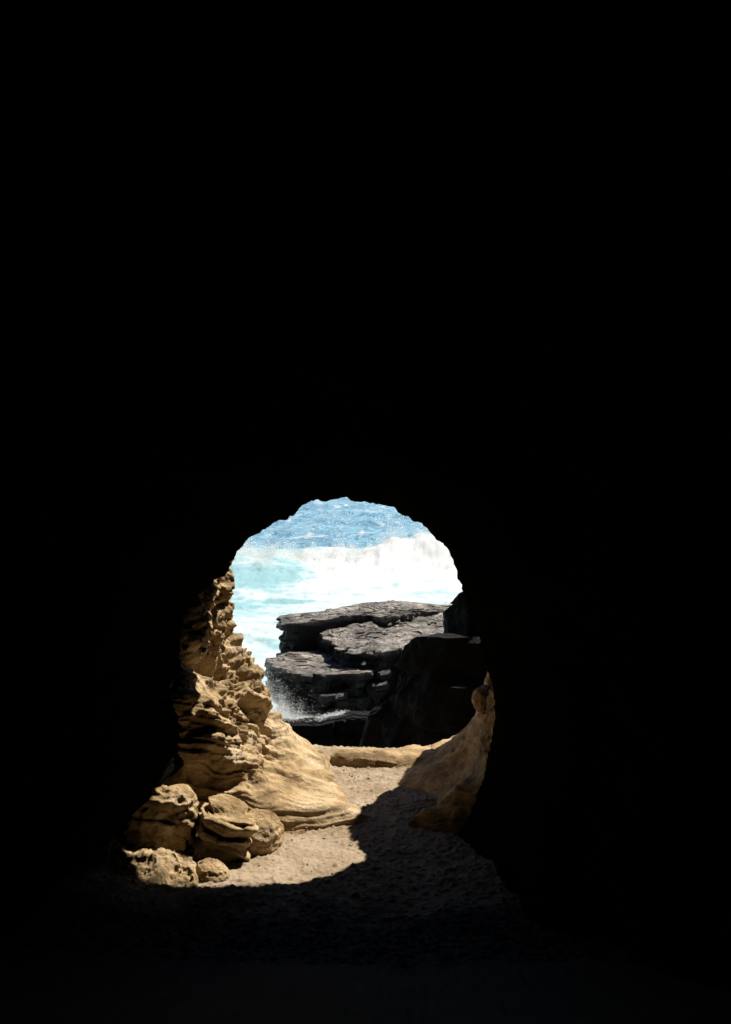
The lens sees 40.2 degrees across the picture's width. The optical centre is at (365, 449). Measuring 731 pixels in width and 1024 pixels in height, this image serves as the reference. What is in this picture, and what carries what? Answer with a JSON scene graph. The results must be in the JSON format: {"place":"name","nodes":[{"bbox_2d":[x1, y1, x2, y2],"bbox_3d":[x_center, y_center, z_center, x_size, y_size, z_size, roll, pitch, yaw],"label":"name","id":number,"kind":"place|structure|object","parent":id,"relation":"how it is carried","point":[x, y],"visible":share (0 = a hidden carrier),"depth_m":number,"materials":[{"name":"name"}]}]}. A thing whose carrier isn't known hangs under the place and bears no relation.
{"place":"outdoors","nodes":[
{"label":"outdoors","id":0,"kind":"place"},
{"bbox_2d":[229,497,461,710],"bbox_3d":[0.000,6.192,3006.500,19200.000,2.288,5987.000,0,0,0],"label":"sea","id":1,"kind":"structure","parent":0,"point":[268,592],"depth_m":56.39,"materials":[{"name":"liquid"}]},
{"bbox_2d":[262,631,311,718],"bbox_3d":[-1.841,4.995,21.215,1.980,3.113,2.905,0,0,0],"label":"surge spray","id":2,"kind":"object","parent":1,"relation":"on","point":[282,707],"visible":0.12,"depth_m":21.26,"materials":[{"name":"grey liquid"}]},
{"bbox_2d":[282,710,369,746],"bbox_3d":[-0.319,6.264,19.133,4.705,2.671,1.523,0,0,6],"label":"basalt shelf","id":3,"kind":"object","parent":1,"relation":"in","point":[345,729],"visible":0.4,"depth_m":18.59,"materials":[{"name":"black stone"}]},
{"bbox_2d":[282,709,348,722],"bbox_3d":[-1.112,5.074,19.067,1.808,0.153,0.724,0,0,0],"label":"rim foam","id":4,"kind":"object","parent":3,"relation":"on","point":[321,717],"visible":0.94,"depth_m":19.12,"materials":[{"name":"grey liquid"}]},
{"bbox_2d":[237,515,440,561],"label":"wave spray","id":5,"kind":"object","parent":1,"relation":"in","point":[254,554],"visible":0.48,"depth_m":59.90,"materials":[{"name":"grey liquid"}]},
{"bbox_2d":[264,600,451,717],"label":"basalt platform","id":6,"kind":"structure","parent":1,"relation":"in","point":[339,658],"depth_m":23.91,"materials":[{"name":"grey stone"}]},
{"bbox_2d":[0,0,730,992],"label":"cave wall","id":7,"kind":"structure","parent":0,"point":[454,276],"depth_m":4.95,"materials":[{"name":"black stone"}]},
{"bbox_2d":[0,744,730,1023],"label":"ground","id":8,"kind":"structure","parent":0,"point":[80,946],"depth_m":5.70,"materials":[{"name":"beige sand"}]},
{"bbox_2d":[76,823,200,888],"bbox_3d":[-1.495,2.821,7.066,1.130,0.396,1.131,0,0,0],"label":"rock outcrop","id":9,"kind":"object","parent":8,"relation":"on","point":[118,855],"visible":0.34,"depth_m":6.86,"materials":[{"name":"stone"}]},
{"bbox_2d":[122,784,198,852],"bbox_3d":[-1.495,2.721,7.333,0.561,0.559,0.366,0,0,0],"label":"boulder","id":10,"kind":"object","parent":8,"relation":"on","point":[165,816],"visible":0.63,"depth_m":7.19,"materials":[{"name":"stone"}]},
{"bbox_2d":[196,857,229,882],"bbox_3d":[-1.059,2.926,6.936,0.252,0.144,0.236,0,0,0],"label":"flat stone","id":11,"kind":"object","parent":8,"relation":"on","point":[211,869],"visible":0.97,"depth_m":6.88,"materials":[{"name":"stone"}]},
{"bbox_2d":[192,793,258,863],"bbox_3d":[-1.048,2.811,7.366,0.458,0.492,0.540,0,0,-22],"label":"boulder","id":12,"kind":"object","parent":8,"relation":"on","point":[227,827],"visible":0.93,"depth_m":7.19,"materials":[{"name":"stone"}]},
{"bbox_2d":[124,557,370,833],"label":"sandstone wall","id":13,"kind":"structure","parent":8,"relation":"on","point":[241,741],"depth_m":8.11,"materials":[{"name":"beige stone"}]},
{"bbox_2d":[247,808,283,855],"bbox_3d":[-0.818,2.913,7.556,0.394,0.359,0.474,0,0,0],"label":"boulder","id":14,"kind":"object","parent":8,"relation":"on","point":[267,837],"visible":0.59,"depth_m":7.44,"materials":[{"name":"stone"}]},
{"bbox_2d":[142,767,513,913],"bbox_3d":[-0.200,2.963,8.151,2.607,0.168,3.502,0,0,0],"label":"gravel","id":15,"kind":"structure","parent":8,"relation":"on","point":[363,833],"depth_m":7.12,"materials":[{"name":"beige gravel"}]},
{"bbox_2d":[330,748,399,767],"bbox_3d":[0.065,3.076,9.726,0.845,0.320,0.440,0,0,0],"label":"sandstone ledge","id":16,"kind":"object","parent":8,"relation":"on","point":[370,757],"visible":0.48,"depth_m":9.61,"materials":[{"name":"beige stone"}]},
{"bbox_2d":[389,744,436,768],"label":"sandstone slab","id":17,"kind":"structure","parent":8,"relation":"on","point":[410,756],"depth_m":9.70,"materials":[{"name":"beige stone"}]},
{"bbox_2d":[397,672,494,833],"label":"sandstone buttress","id":18,"kind":"structure","parent":8,"relation":"on","point":[449,774],"depth_m":8.63,"materials":[{"name":"brown stone"}]},
{"bbox_2d":[359,591,486,747],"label":"basalt bluff","id":19,"kind":"structure","parent":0,"point":[436,680],"depth_m":13.41,"materials":[{"name":"black stone"}]}
]}

